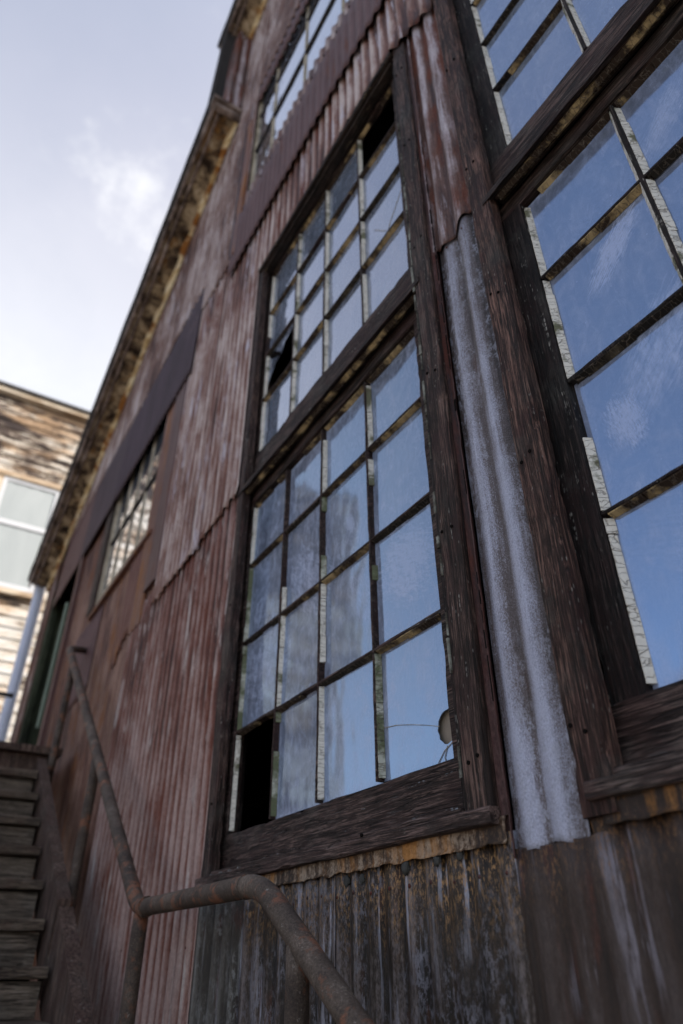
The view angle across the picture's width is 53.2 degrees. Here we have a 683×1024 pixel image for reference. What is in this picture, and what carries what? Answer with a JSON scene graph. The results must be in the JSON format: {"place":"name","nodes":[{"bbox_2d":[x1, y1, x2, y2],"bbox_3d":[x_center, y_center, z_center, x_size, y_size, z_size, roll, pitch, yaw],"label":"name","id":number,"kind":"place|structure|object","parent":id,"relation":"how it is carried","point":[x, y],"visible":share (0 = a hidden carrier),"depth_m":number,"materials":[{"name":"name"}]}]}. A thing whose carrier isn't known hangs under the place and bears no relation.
{"place":"outdoors","nodes":[
{"label":"outdoors","id":0,"kind":"place"},
{"bbox_2d":[0,691,13,697],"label":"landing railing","id":1,"kind":"object","parent":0,"point":[6,694],"visible":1,"depth_m":8.12,"materials":[{"name":"grey metal"}]},
{"bbox_2d":[0,380,90,741],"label":"clapboard building","id":2,"kind":"structure","parent":0,"point":[40,436],"depth_m":13.34,"materials":[{"name":"white paint"}]},
{"bbox_2d":[0,468,61,600],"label":"window","id":3,"kind":"structure","parent":2,"relation":"in","point":[27,503],"depth_m":12.92,"materials":[{"name":"glass"}]},
{"bbox_2d":[0,0,233,410],"label":"sky","id":4,"kind":"structure","parent":0,"point":[103,103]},
{"label":"ground","id":5,"kind":"structure","parent":0,"visible":0},
{"bbox_2d":[0,741,94,1023],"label":"wooden staircase","id":6,"kind":"structure","parent":5,"relation":"on","point":[30,843],"depth_m":3.23,"materials":[{"name":"brown wood"}]},
{"bbox_2d":[47,646,373,1023],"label":"pipe handrail","id":7,"kind":"object","parent":6,"relation":"attached to","point":[308,961],"visible":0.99,"depth_m":2.06,"materials":[{"name":"brown metal"}]},
{"bbox_2d":[0,0,682,1023],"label":"warehouse building","id":8,"kind":"structure","parent":5,"relation":"on","point":[356,570],"depth_m":2.06,"materials":[{"name":"red metal"}]},
{"bbox_2d":[86,412,167,620],"bbox_3d":[-1.780,-0.008,5.809,0.098,1.453,1.861,18,-38,-26],"label":"window","id":9,"kind":"structure","parent":8,"relation":"in","point":[125,534],"depth_m":5.86,"materials":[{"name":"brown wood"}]},
{"bbox_2d":[248,0,348,189],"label":"window","id":10,"kind":"structure","parent":8,"relation":"in","point":[315,24],"depth_m":5.27,"materials":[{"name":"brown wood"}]},
{"bbox_2d":[195,37,500,886],"bbox_3d":[-0.061,-0.429,2.790,0.156,3.400,1.532,18,-38,-26],"label":"window","id":11,"kind":"structure","parent":8,"relation":"in","point":[351,622],"depth_m":2.35,"materials":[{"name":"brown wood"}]},
{"bbox_2d":[432,0,682,819],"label":"window","id":12,"kind":"structure","parent":8,"relation":"in","point":[581,259],"depth_m":1.54,"materials":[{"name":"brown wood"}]}
]}

